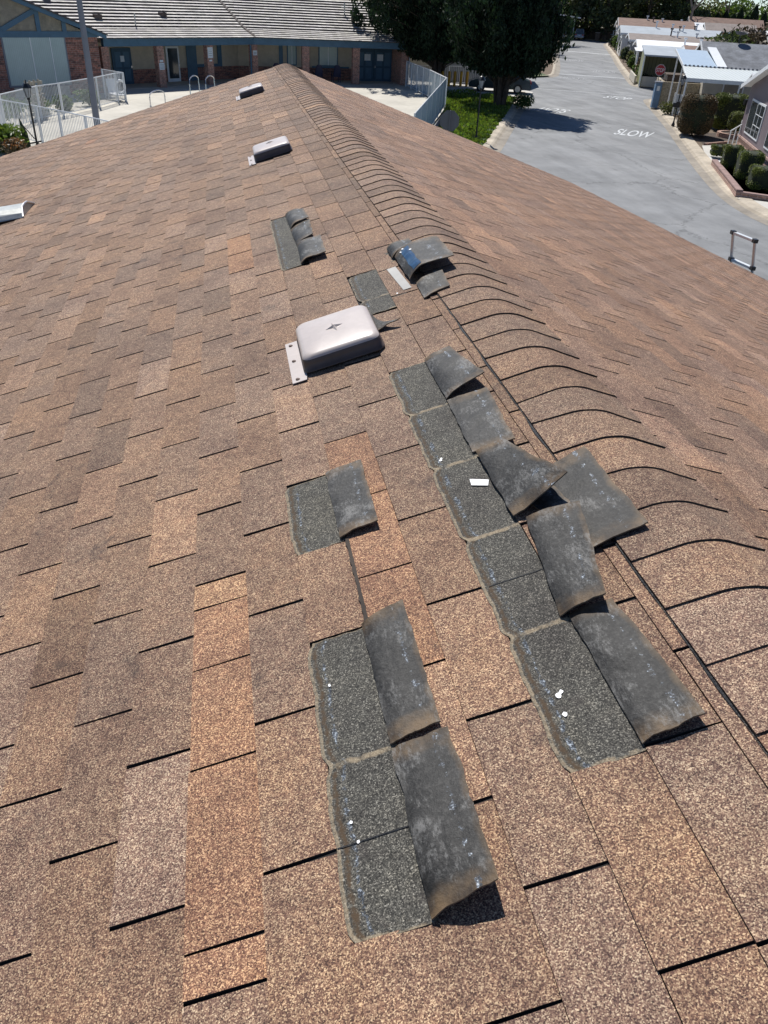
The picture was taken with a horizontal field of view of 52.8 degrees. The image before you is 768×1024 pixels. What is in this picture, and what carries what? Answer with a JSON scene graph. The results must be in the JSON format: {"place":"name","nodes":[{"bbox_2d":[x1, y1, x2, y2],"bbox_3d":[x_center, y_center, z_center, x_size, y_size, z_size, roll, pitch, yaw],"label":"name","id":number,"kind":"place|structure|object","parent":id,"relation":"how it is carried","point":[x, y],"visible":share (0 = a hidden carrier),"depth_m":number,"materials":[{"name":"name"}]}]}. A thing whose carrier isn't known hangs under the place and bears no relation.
{"place":"outdoors","nodes":[
{"label":"outdoors","id":0,"kind":"place"},
{"bbox_2d":[0,78,443,156],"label":"pool deck","id":1,"kind":"structure","parent":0,"point":[406,99],"depth_m":47.57,"materials":[{"name":"concrete"}]},
{"bbox_2d":[0,137,28,154],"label":"flowering shrub","id":2,"kind":"object","parent":1,"relation":"on","point":[14,145],"visible":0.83,"depth_m":30.49,"materials":[{"name":"green plant"}]},
{"bbox_2d":[1,94,27,115],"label":"shrub","id":3,"kind":"object","parent":1,"relation":"on","point":[10,98],"visible":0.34,"depth_m":39.02,"materials":[{"name":"green plant"}]},
{"bbox_2d":[0,122,29,152],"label":"leafy shrub","id":4,"kind":"object","parent":1,"relation":"on","point":[6,131],"visible":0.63,"depth_m":31.09,"materials":[{"name":"green plant"}]},
{"bbox_2d":[21,80,37,144],"bbox_3d":[-14.468,-16.291,31.779,0.400,2.590,0.346,-4,35,-10],"label":"lamp post","id":5,"kind":"object","parent":1,"relation":"on","point":[26,86],"visible":0.86,"depth_m":31.34,"materials":[{"name":"black metal"}]},
{"bbox_2d":[19,118,41,147],"bbox_3d":[-14.473,-15.496,31.800,0.713,1.250,0.346,-20,40,-30],"label":"panel sign","id":6,"kind":"object","parent":1,"relation":"on","point":[29,143],"visible":0.7,"depth_m":31.74,"materials":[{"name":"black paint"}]},
{"bbox_2d":[24,79,47,118],"bbox_3d":[-17.351,-20.616,38.647,0.100,1.700,1.360,11,35,11],"label":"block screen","id":7,"kind":"object","parent":1,"relation":"on","point":[30,83],"visible":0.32,"depth_m":38.57,"materials":[{"name":"grey concrete"}]},
{"bbox_2d":[22,97,52,113],"bbox_3d":[-17.886,-21.040,40.061,1.560,1.020,1.516,-4,35,-10],"label":"shrub","id":8,"kind":"object","parent":1,"relation":"on","point":[44,103],"visible":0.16,"depth_m":39.85,"materials":[{"name":"green plant"}]},
{"bbox_2d":[0,99,107,142],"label":"pool fence","id":9,"kind":"object","parent":1,"relation":"on","point":[2,119],"visible":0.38,"depth_m":32.36,"materials":[{"name":"white metal"}]},
{"bbox_2d":[51,93,73,110],"bbox_3d":[-17.207,-21.966,41.541,1.148,0.905,1.326,18,37,21],"label":"shrub","id":10,"kind":"object","parent":1,"relation":"on","point":[64,103],"visible":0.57,"depth_m":41.32,"materials":[{"name":"green plant"}]},
{"bbox_2d":[0,69,126,126],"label":"pool fence","id":11,"kind":"object","parent":1,"relation":"on","point":[114,81],"visible":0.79,"depth_m":40.41,"materials":[{"name":"grey metal"}]},
{"bbox_2d":[72,89,100,105],"bbox_3d":[-16.610,-23.153,43.220,1.563,0.975,1.353,-4,35,-10],"label":"shrub","id":12,"kind":"object","parent":1,"relation":"on","point":[84,94],"visible":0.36,"depth_m":43.07,"materials":[{"name":"green plant"}]},
{"bbox_2d":[76,0,99,125],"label":"steel pole","id":13,"kind":"object","parent":1,"relation":"on","point":[91,86],"visible":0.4,"depth_m":35.97,"materials":[{"name":"grey metal"}]},
{"bbox_2d":[106,78,124,101],"bbox_3d":[-15.946,-24.998,45.842,0.722,1.045,1.741,-19,40,-29],"label":"white lounge chair","id":14,"kind":"object","parent":1,"relation":"on","point":[110,86],"visible":0.45,"depth_m":46.03,"materials":[{"name":"paint"}]},
{"bbox_2d":[405,61,447,104],"bbox_3d":[2.938,-30.402,54.781,0.250,1.741,12.822,-4,35,-10],"label":"pool fence","id":15,"kind":"object","parent":1,"relation":"on","point":[434,80],"visible":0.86,"depth_m":55.61,"materials":[{"name":"grey metal"}]},
{"bbox_2d":[414,78,446,123],"bbox_3d":[2.611,-21.808,42.020,0.073,1.741,18.111,7,34,5],"label":"pool fence","id":16,"kind":"object","parent":1,"relation":"on","point":[432,106],"visible":0.68,"depth_m":42.52,"materials":[{"name":"grey metal"}]},
{"bbox_2d":[92,21,558,74],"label":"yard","id":17,"kind":"structure","parent":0,"point":[548,70],"depth_m":87.03,"materials":[{"name":"green plant"}]},
{"bbox_2d":[0,63,767,1023],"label":"shingled building","id":18,"kind":"structure","parent":0,"point":[382,563],"depth_m":1.69,"materials":[{"name":"brown"}]},
{"bbox_2d":[153,0,713,73],"bbox_3d":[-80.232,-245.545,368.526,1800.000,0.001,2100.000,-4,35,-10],"label":"ground","id":19,"kind":"structure","parent":0,"point":[353,0],"depth_m":225.59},
{"bbox_2d":[0,0,408,97],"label":"clubhouse","id":20,"kind":"structure","parent":19,"relation":"on","point":[41,40],"depth_m":54.70,"materials":[{"name":"brick"}]},
{"bbox_2d":[0,37,71,87],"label":"window","id":21,"kind":"structure","parent":20,"relation":"in","point":[45,59],"depth_m":44.92,"materials":[{"name":"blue glass"}]},
{"bbox_2d":[110,48,133,83],"bbox_3d":[-17.677,-30.165,52.371,0.135,2.145,1.500,27,41,31],"label":"door","id":22,"kind":"structure","parent":20,"relation":"in","point":[126,67],"depth_m":52.30,"materials":[{"name":"blue paint"}]},
{"bbox_2d":[165,46,180,81],"bbox_3d":[-15.000,-31.893,55.107,0.105,2.195,1.100,27,41,31],"label":"door","id":23,"kind":"structure","parent":20,"relation":"in","point":[172,52],"depth_m":55.05,"materials":[{"name":"white paint"}]},
{"bbox_2d":[287,46,296,65],"bbox_3d":[-7.138,-35.447,59.905,0.760,1.510,0.087,-8,36,-16],"label":"window","id":24,"kind":"structure","parent":20,"relation":"in","point":[291,50],"depth_m":59.93,"materials":[{"name":"grey glass"}]},
{"bbox_2d":[313,65,322,78],"bbox_3d":[-5.095,-33.889,59.758,0.660,1.190,0.630,-8,36,-17],"label":"patio chair","id":25,"kind":"object","parent":20,"relation":"on","point":[318,72],"visible":0.8,"depth_m":59.48,"materials":[{"name":"blue plastic"}]},
{"bbox_2d":[318,47,337,66],"bbox_3d":[-4.376,-35.830,60.701,1.560,1.510,0.087,-8,36,-16],"label":"window","id":26,"kind":"structure","parent":20,"relation":"in","point":[327,56],"depth_m":60.71,"materials":[{"name":"grey glass"}]},
{"bbox_2d":[331,65,340,82],"bbox_3d":[-3.724,-34.148,60.254,0.660,1.190,0.630,-8,36,-17],"label":"patio chair","id":27,"kind":"object","parent":20,"relation":"on","point":[336,72],"visible":1,"depth_m":60.05,"materials":[{"name":"blue plastic"}]},
{"bbox_2d":[359,49,373,80],"bbox_3d":[-1.568,-35.726,61.846,1.550,2.245,0.095,-8,36,-16],"label":"door","id":28,"kind":"structure","parent":20,"relation":"in","point":[366,71],"depth_m":61.94,"materials":[{"name":"blue paint"}]},
{"bbox_2d":[373,49,391,81],"bbox_3d":[-0.082,-35.932,62.274,1.530,2.245,0.095,-8,36,-16],"label":"door","id":29,"kind":"structure","parent":20,"relation":"in","point":[382,69],"depth_m":62.26,"materials":[{"name":"blue paint"}]},
{"bbox_2d":[409,58,479,81],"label":"beige house","id":30,"kind":"structure","parent":19,"relation":"on","point":[455,67],"depth_m":65.70,"materials":[{"name":"beige paint"}]},
{"bbox_2d":[561,0,603,31],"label":"broadleaf tree","id":31,"kind":"object","parent":19,"relation":"on","point":[567,10],"visible":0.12,"depth_m":150.42,"materials":[{"name":"green plant"}]},
{"bbox_2d":[565,0,611,38],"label":"broadleaf tree","id":32,"kind":"object","parent":19,"relation":"on","point":[587,25],"visible":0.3,"depth_m":151.06,"materials":[{"name":"green plant"}]},
{"bbox_2d":[603,0,659,18],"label":"broadleaf tree","id":33,"kind":"object","parent":19,"relation":"on","point":[652,13],"visible":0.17,"depth_m":152.93,"materials":[{"name":"green plant"}]},
{"bbox_2d":[698,0,731,18],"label":"broadleaf tree","id":34,"kind":"object","parent":19,"relation":"on","point":[709,6],"visible":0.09,"depth_m":180.17,"materials":[{"name":"green plant"}]},
{"bbox_2d":[708,0,767,28],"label":"broadleaf tree","id":35,"kind":"object","parent":19,"relation":"on","point":[735,7],"visible":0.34,"depth_m":175.49,"materials":[{"name":"green plant"}]},
{"bbox_2d":[409,81,532,95],"bbox_3d":[6.898,-33.559,61.352,9.800,0.001,9.600,-4,35,-10],"label":"parking pad","id":36,"kind":"object","parent":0,"point":[490,90],"visible":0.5,"depth_m":61.13,"materials":[{"name":"concrete"}]},
{"bbox_2d":[413,65,475,82],"bbox_3d":[5.498,-35.763,63.310,6.549,1.321,0.139,-9,36,-17],"label":"pool fence","id":37,"kind":"object","parent":36,"relation":"on","point":[445,73],"visible":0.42,"depth_m":62.96,"materials":[{"name":"white metal"}]},
{"bbox_2d":[468,76,531,93],"bbox_3d":[9.014,-33.435,60.039,4.810,1.445,1.860,6,34,4],"label":"parked car","id":38,"kind":"object","parent":36,"relation":"on","point":[519,85],"visible":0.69,"depth_m":59.40,"materials":[{"name":"blue paint"}]},
{"bbox_2d":[431,88,513,145],"bbox_3d":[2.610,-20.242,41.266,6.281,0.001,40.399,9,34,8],"label":"lawn","id":39,"kind":"structure","parent":0,"point":[489,129],"depth_m":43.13,"materials":[{"name":"green plant"}]},
{"bbox_2d":[348,0,459,86],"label":"cypress tree","id":40,"kind":"object","parent":39,"relation":"on","point":[418,28],"visible":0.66,"depth_m":57.75,"materials":[{"name":"green plant"}]},
{"bbox_2d":[440,110,458,131],"bbox_3d":[2.544,-14.678,30.960,0.739,2.500,0.095,4,34,2],"label":"satellite dish","id":41,"kind":"object","parent":39,"relation":"on","point":[449,120],"visible":0.94,"depth_m":30.49,"materials":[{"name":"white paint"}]},
{"bbox_2d":[475,74,485,137],"bbox_3d":[4.792,-20.383,38.981,0.400,2.990,0.346,-4,35,-10],"label":"lamp post","id":42,"kind":"object","parent":39,"relation":"on","point":[482,79],"visible":0.92,"depth_m":38.55,"materials":[{"name":"black metal"}]},
{"bbox_2d":[436,0,577,104],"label":"cypress tree","id":43,"kind":"object","parent":39,"relation":"on","point":[498,42],"visible":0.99,"depth_m":48.03,"materials":[{"name":"green plant"}]},
{"bbox_2d":[408,39,767,279],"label":"road","id":44,"kind":"structure","parent":0,"point":[655,178],"depth_m":38.47,"materials":[{"name":"grey asphalt"}]},
{"bbox_2d":[483,91,531,152],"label":"kerb","id":45,"kind":"structure","parent":44,"relation":"on","point":[499,137],"depth_m":43.65,"materials":[{"name":"beige concrete"}]},
{"bbox_2d":[511,92,534,109],"bbox_3d":[9.290,-27.659,52.037,1.762,1.056,1.771,-4,35,-10],"label":"kerb bush","id":46,"kind":"object","parent":44,"relation":"on","point":[524,101],"visible":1,"depth_m":51.71,"materials":[{"name":"green plant"}]},
{"bbox_2d":[529,46,559,77],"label":"kerb","id":47,"kind":"structure","parent":44,"relation":"on","point":[555,72],"depth_m":82.72,"materials":[{"name":"beige concrete"}]},
{"bbox_2d":[574,28,584,39],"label":"parked car","id":48,"kind":"object","parent":44,"relation":"on","point":[579,33],"visible":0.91,"depth_m":147.71,"materials":[{"name":"silver metal"}]},
{"bbox_2d":[532,88,646,96],"bbox_3d":[17.036,-34.843,64.257,9.454,0.001,0.500,9,34,9],"label":"road marking","id":49,"kind":"object","parent":44,"relation":"on","point":[588,92],"visible":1,"depth_m":64.26,"materials":[{"name":"paint"}]},
{"bbox_2d":[573,0,646,40],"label":"broadleaf tree","id":50,"kind":"object","parent":44,"relation":"on","point":[607,17],"visible":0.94,"depth_m":145.98,"materials":[{"name":"green plant"}]},
{"bbox_2d":[603,42,653,88],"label":"kerb","id":51,"kind":"structure","parent":44,"relation":"on","point":[622,69],"depth_m":90.56,"materials":[{"name":"beige concrete"}]},
{"bbox_2d":[629,70,636,83],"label":"garden wall","id":52,"kind":"structure","parent":51,"relation":"on","point":[632,76],"depth_m":74.04,"materials":[{"name":"beige paint"}]},
{"bbox_2d":[614,129,653,137],"bbox_3d":[14.618,-22.123,45.204,2.050,0.001,2.600,16,36,18],"label":"road lettering","id":53,"kind":"object","parent":44,"relation":"on","point":[641,134],"visible":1,"depth_m":45.07,"materials":[{"name":"paint"}]},
{"bbox_2d":[643,99,767,224],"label":"kerb","id":54,"kind":"structure","parent":44,"relation":"on","point":[697,157],"depth_m":35.81,"materials":[{"name":"beige concrete"}]},
{"bbox_2d":[650,81,663,107],"bbox_3d":[19.652,-30.115,55.813,0.520,1.660,0.780,8,34,7],"label":"utility cabinet","id":55,"kind":"object","parent":54,"relation":"on","point":[656,94],"visible":1,"depth_m":55.55,"materials":[{"name":"blue metal"}]},
{"bbox_2d":[655,64,665,80],"bbox_3d":[20.227,-31.635,57.271,0.702,2.601,0.095,13,35,15],"label":"stop sign","id":56,"kind":"object","parent":54,"relation":"on","point":[660,70],"visible":0.96,"depth_m":56.72,"materials":[{"name":"metal"}]},
{"bbox_2d":[671,73,686,125],"bbox_3d":[17.987,-25.141,47.206,0.560,2.890,0.557,13,35,15],"label":"lamp post","id":57,"kind":"object","parent":54,"relation":"on","point":[683,79],"visible":0.99,"depth_m":47.10,"materials":[{"name":"black metal"}]},
{"bbox_2d":[728,230,758,273],"bbox_3d":[4.891,-1.863,10.867,1.079,3.952,0.480,-4,35,-10],"label":"telescopic ladder","id":58,"kind":"object","parent":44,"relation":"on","point":[732,259],"visible":0.17,"depth_m":9.76,"materials":[{"name":"metal"}]},
{"bbox_2d":[608,43,640,83],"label":"yard","id":59,"kind":"structure","parent":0,"point":[621,60],"depth_m":99.06,"materials":[{"name":"beige concrete"}]},
{"bbox_2d":[555,26,614,39],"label":"board fence","id":60,"kind":"object","parent":59,"relation":"on","point":[590,35],"visible":0.02,"depth_m":154.30,"materials":[{"name":"brown wood"}]},
{"bbox_2d":[621,46,629,61],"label":"street bush","id":61,"kind":"object","parent":59,"relation":"on","point":[625,52],"visible":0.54,"depth_m":97.13,"materials":[{"name":"green plant"}]},
{"bbox_2d":[626,50,634,64],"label":"street bush","id":62,"kind":"object","parent":59,"relation":"on","point":[629,53],"visible":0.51,"depth_m":91.36,"materials":[{"name":"green plant"}]},
{"bbox_2d":[627,54,635,68],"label":"street bush","id":63,"kind":"object","parent":59,"relation":"on","point":[631,60],"visible":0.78,"depth_m":88.07,"materials":[{"name":"green plant"}]},
{"bbox_2d":[625,0,674,20],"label":"broadleaf tree","id":64,"kind":"object","parent":59,"relation":"on","point":[636,12],"visible":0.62,"depth_m":150.55,"materials":[{"name":"green plant"}]},
{"bbox_2d":[615,16,695,48],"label":"mobile home","id":65,"kind":"object","parent":59,"relation":"on","point":[662,23],"visible":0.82,"depth_m":119.55,"materials":[{"name":"brown"}]},
{"bbox_2d":[630,0,684,19],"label":"broadleaf tree","id":66,"kind":"object","parent":59,"relation":"on","point":[659,1],"visible":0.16,"depth_m":152.39,"materials":[{"name":"green plant"}]},
{"bbox_2d":[636,45,682,86],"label":"carport","id":67,"kind":"object","parent":59,"relation":"on","point":[653,57],"visible":0.53,"depth_m":71.37,"materials":[{"name":"silver metal"}]},
{"bbox_2d":[632,37,703,64],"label":"mobile home","id":68,"kind":"object","parent":59,"relation":"on","point":[638,43],"visible":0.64,"depth_m":85.20,"materials":[{"name":"white metal"}]},
{"bbox_2d":[617,21,720,55],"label":"mobile home","id":69,"kind":"object","parent":59,"relation":"on","point":[624,30],"visible":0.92,"depth_m":107.14,"materials":[{"name":"white metal"}]},
{"bbox_2d":[625,28,737,51],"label":"mobile home","id":70,"kind":"object","parent":59,"relation":"on","point":[632,37],"visible":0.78,"depth_m":96.09,"materials":[{"name":"grey"}]},
{"bbox_2d":[655,0,711,20],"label":"broadleaf tree","id":71,"kind":"object","parent":59,"relation":"on","point":[683,11],"visible":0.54,"depth_m":148.37,"materials":[{"name":"green plant"}]},
{"bbox_2d":[682,45,696,72],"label":"mobile home","id":72,"kind":"object","parent":59,"relation":"on","point":[689,47],"visible":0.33,"depth_m":70.68,"materials":[{"name":"grey"}]},
{"bbox_2d":[690,0,703,19],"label":"bare tree","id":73,"kind":"object","parent":59,"relation":"on","point":[694,7],"visible":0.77,"depth_m":136.54,"materials":[{"name":"brown plant"}]},
{"bbox_2d":[694,22,704,29],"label":"house","id":74,"kind":"structure","parent":59,"relation":"on","point":[700,26],"depth_m":121.31,"materials":[{"name":"white"}]},
{"bbox_2d":[687,16,764,34],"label":"house","id":75,"kind":"structure","parent":59,"relation":"on","point":[757,23],"depth_m":136.70,"materials":[{"name":"beige paint"}]},
{"bbox_2d":[704,28,755,43],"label":"broadleaf tree","id":76,"kind":"object","parent":59,"relation":"on","point":[730,37],"visible":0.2,"depth_m":94.45,"materials":[{"name":"green plant"}]},
{"bbox_2d":[703,22,757,35],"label":"house","id":77,"kind":"structure","parent":59,"relation":"on","point":[716,26],"depth_m":119.03,"materials":[{"name":"beige paint"}]},
{"bbox_2d":[736,8,743,18],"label":"columnar cypress","id":78,"kind":"object","parent":59,"relation":"on","point":[740,15],"visible":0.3,"depth_m":150.22,"materials":[{"name":"green plant"}]},
{"bbox_2d":[717,22,767,44],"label":"broadleaf tree","id":79,"kind":"object","parent":59,"relation":"on","point":[758,38],"visible":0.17,"depth_m":93.96,"materials":[{"name":"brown plant"}]},
{"bbox_2d":[749,4,758,19],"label":"columnar cypress","id":80,"kind":"object","parent":59,"relation":"on","point":[755,14],"visible":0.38,"depth_m":150.14,"materials":[{"name":"green plant"}]},
{"bbox_2d":[760,12,767,31],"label":"columnar cypress","id":81,"kind":"object","parent":59,"relation":"on","point":[764,16],"visible":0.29,"depth_m":150.75,"materials":[{"name":"green plant"}]},
{"bbox_2d":[670,0,767,13],"label":"sky","id":82,"kind":"structure","parent":0,"point":[755,1],"materials":[{"name":"white"}]},
{"bbox_2d":[673,114,766,201],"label":"yard","id":83,"kind":"structure","parent":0,"point":[698,141],"depth_m":44.26,"materials":[{"name":"brown soil"}]},
{"bbox_2d":[659,101,675,113],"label":"street bush","id":84,"kind":"object","parent":83,"relation":"on","point":[667,107],"visible":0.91,"depth_m":52.54,"materials":[{"name":"green plant"}]},
{"bbox_2d":[672,92,682,113],"bbox_3d":[20.843,-27.917,52.977,2.093,1.300,0.128,9,34,8],"label":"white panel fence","id":85,"kind":"object","parent":83,"relation":"on","point":[676,101],"visible":0.18,"depth_m":52.94,"materials":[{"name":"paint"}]},
{"bbox_2d":[657,77,700,106],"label":"block wall","id":86,"kind":"structure","parent":83,"relation":"on","point":[690,87],"depth_m":55.68,"materials":[{"name":"beige concrete"}]},
{"bbox_2d":[663,72,699,83],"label":"storage shed","id":87,"kind":"structure","parent":83,"relation":"on","point":[668,76],"depth_m":55.98,"materials":[{"name":"brown paint"}]},
{"bbox_2d":[676,92,718,135],"bbox_3d":[17.831,-22.650,44.150,2.071,2.207,2.164,10,35,10],"label":"clipped hedge","id":88,"kind":"object","parent":83,"relation":"on","point":[697,113],"visible":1,"depth_m":43.40,"materials":[{"name":"green plant"}]},
{"bbox_2d":[702,145,721,156],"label":"garden path","id":89,"kind":"structure","parent":83,"relation":"on","point":[706,148],"depth_m":40.66,"materials":[{"name":"concrete"}]},
{"bbox_2d":[727,124,741,144],"bbox_3d":[18.586,-19.934,41.115,0.076,1.130,1.570,27,41,31],"label":"porch handrail","id":90,"kind":"object","parent":89,"relation":"on","point":[740,126],"visible":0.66,"depth_m":41.08,"materials":[{"name":"white metal"}]},
{"bbox_2d":[667,47,760,118],"bbox_3d":[24.278,-28.248,51.423,9.533,3.900,9.233,9,34,8],"label":"carport","id":91,"kind":"object","parent":83,"relation":"on","point":[700,66],"visible":0.85,"depth_m":49.59,"materials":[{"name":"silver metal"}]},
{"bbox_2d":[708,156,721,161],"bbox_3d":[16.983,-17.146,37.831,2.275,0.001,3.096,8,34,8],"label":"gravel bed","id":92,"kind":"object","parent":83,"relation":"on","point":[713,157],"visible":0.2,"depth_m":38.45,"materials":[{"name":"white gravel"}]},
{"bbox_2d":[710,143,724,156],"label":"box bush","id":93,"kind":"object","parent":92,"relation":"on","point":[716,150],"visible":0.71,"depth_m":38.08,"materials":[{"name":"green plant"}]},
{"bbox_2d":[695,133,737,143],"bbox_3d":[19.009,-21.212,44.027,2.260,0.001,5.419,9,34,8],"label":"mulch bed","id":94,"kind":"object","parent":83,"relation":"on","point":[708,138],"visible":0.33,"depth_m":44.06,"materials":[{"name":"brown soil"}]},
{"bbox_2d":[716,130,738,139],"bbox_3d":[20.324,-21.899,44.957,1.900,0.250,1.900,-4,35,-10],"label":"round planter","id":95,"kind":"object","parent":83,"relation":"on","point":[723,133],"visible":0.45,"depth_m":44.67,"materials":[{"name":"pink brick"}]},
{"bbox_2d":[727,111,744,133],"bbox_3d":[20.354,-22.458,44.582,1.023,1.198,0.978,-4,35,-10],"label":"clipped hedge","id":96,"kind":"object","parent":95,"relation":"on","point":[735,118],"visible":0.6,"depth_m":44.28,"materials":[{"name":"green plant"}]},
{"bbox_2d":[712,92,748,129],"bbox_3d":[20.876,-24.159,46.742,2.058,2.088,1.963,9,34,8],"label":"clipped hedge","id":97,"kind":"object","parent":83,"relation":"on","point":[728,103],"visible":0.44,"depth_m":45.93,"materials":[{"name":"green plant"}]},
{"bbox_2d":[695,41,767,95],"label":"mobile home","id":98,"kind":"object","parent":83,"relation":"on","point":[743,55],"visible":0.26,"depth_m":53.81,"materials":[{"name":"beige paint"}]},
{"bbox_2d":[722,84,743,94],"bbox_3d":[24.102,-29.191,53.433,1.401,1.200,0.057,9,34,8],"label":"window","id":99,"kind":"structure","parent":98,"relation":"in","point":[731,89],"depth_m":53.41,"materials":[{"name":"grey glass"}]},
{"bbox_2d":[711,159,767,201],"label":"brick planter","id":100,"kind":"object","parent":83,"relation":"on","point":[738,188],"visible":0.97,"depth_m":31.82,"materials":[{"name":"brick"}]},
{"bbox_2d":[720,144,743,168],"bbox_3d":[15.851,-16.173,35.254,0.878,1.041,0.836,9,34,9],"label":"box bush","id":101,"kind":"object","parent":100,"relation":"on","point":[728,160],"visible":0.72,"depth_m":35.00,"materials":[{"name":"green plant"}]},
{"bbox_2d":[733,148,766,179],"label":"box bush","id":102,"kind":"object","parent":100,"relation":"on","point":[746,158],"visible":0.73,"depth_m":32.68,"materials":[{"name":"green plant"}]},
{"bbox_2d":[745,163,767,190],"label":"box bush","id":103,"kind":"object","parent":100,"relation":"on","point":[757,178],"visible":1,"depth_m":31.13,"materials":[{"name":"green plant"}]},
{"bbox_2d":[737,65,767,165],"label":"mobile home","id":104,"kind":"object","parent":83,"relation":"on","point":[752,135],"visible":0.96,"depth_m":38.48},
{"bbox_2d":[744,98,766,141],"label":"window","id":105,"kind":"structure","parent":104,"relation":"in","point":[757,111],"depth_m":38.48,"materials":[{"name":"white paint"}]},
{"bbox_2d":[738,198,767,208],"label":"driveway","id":106,"kind":"structure","parent":0,"point":[764,204],"depth_m":29.93,"materials":[{"name":"concrete"}]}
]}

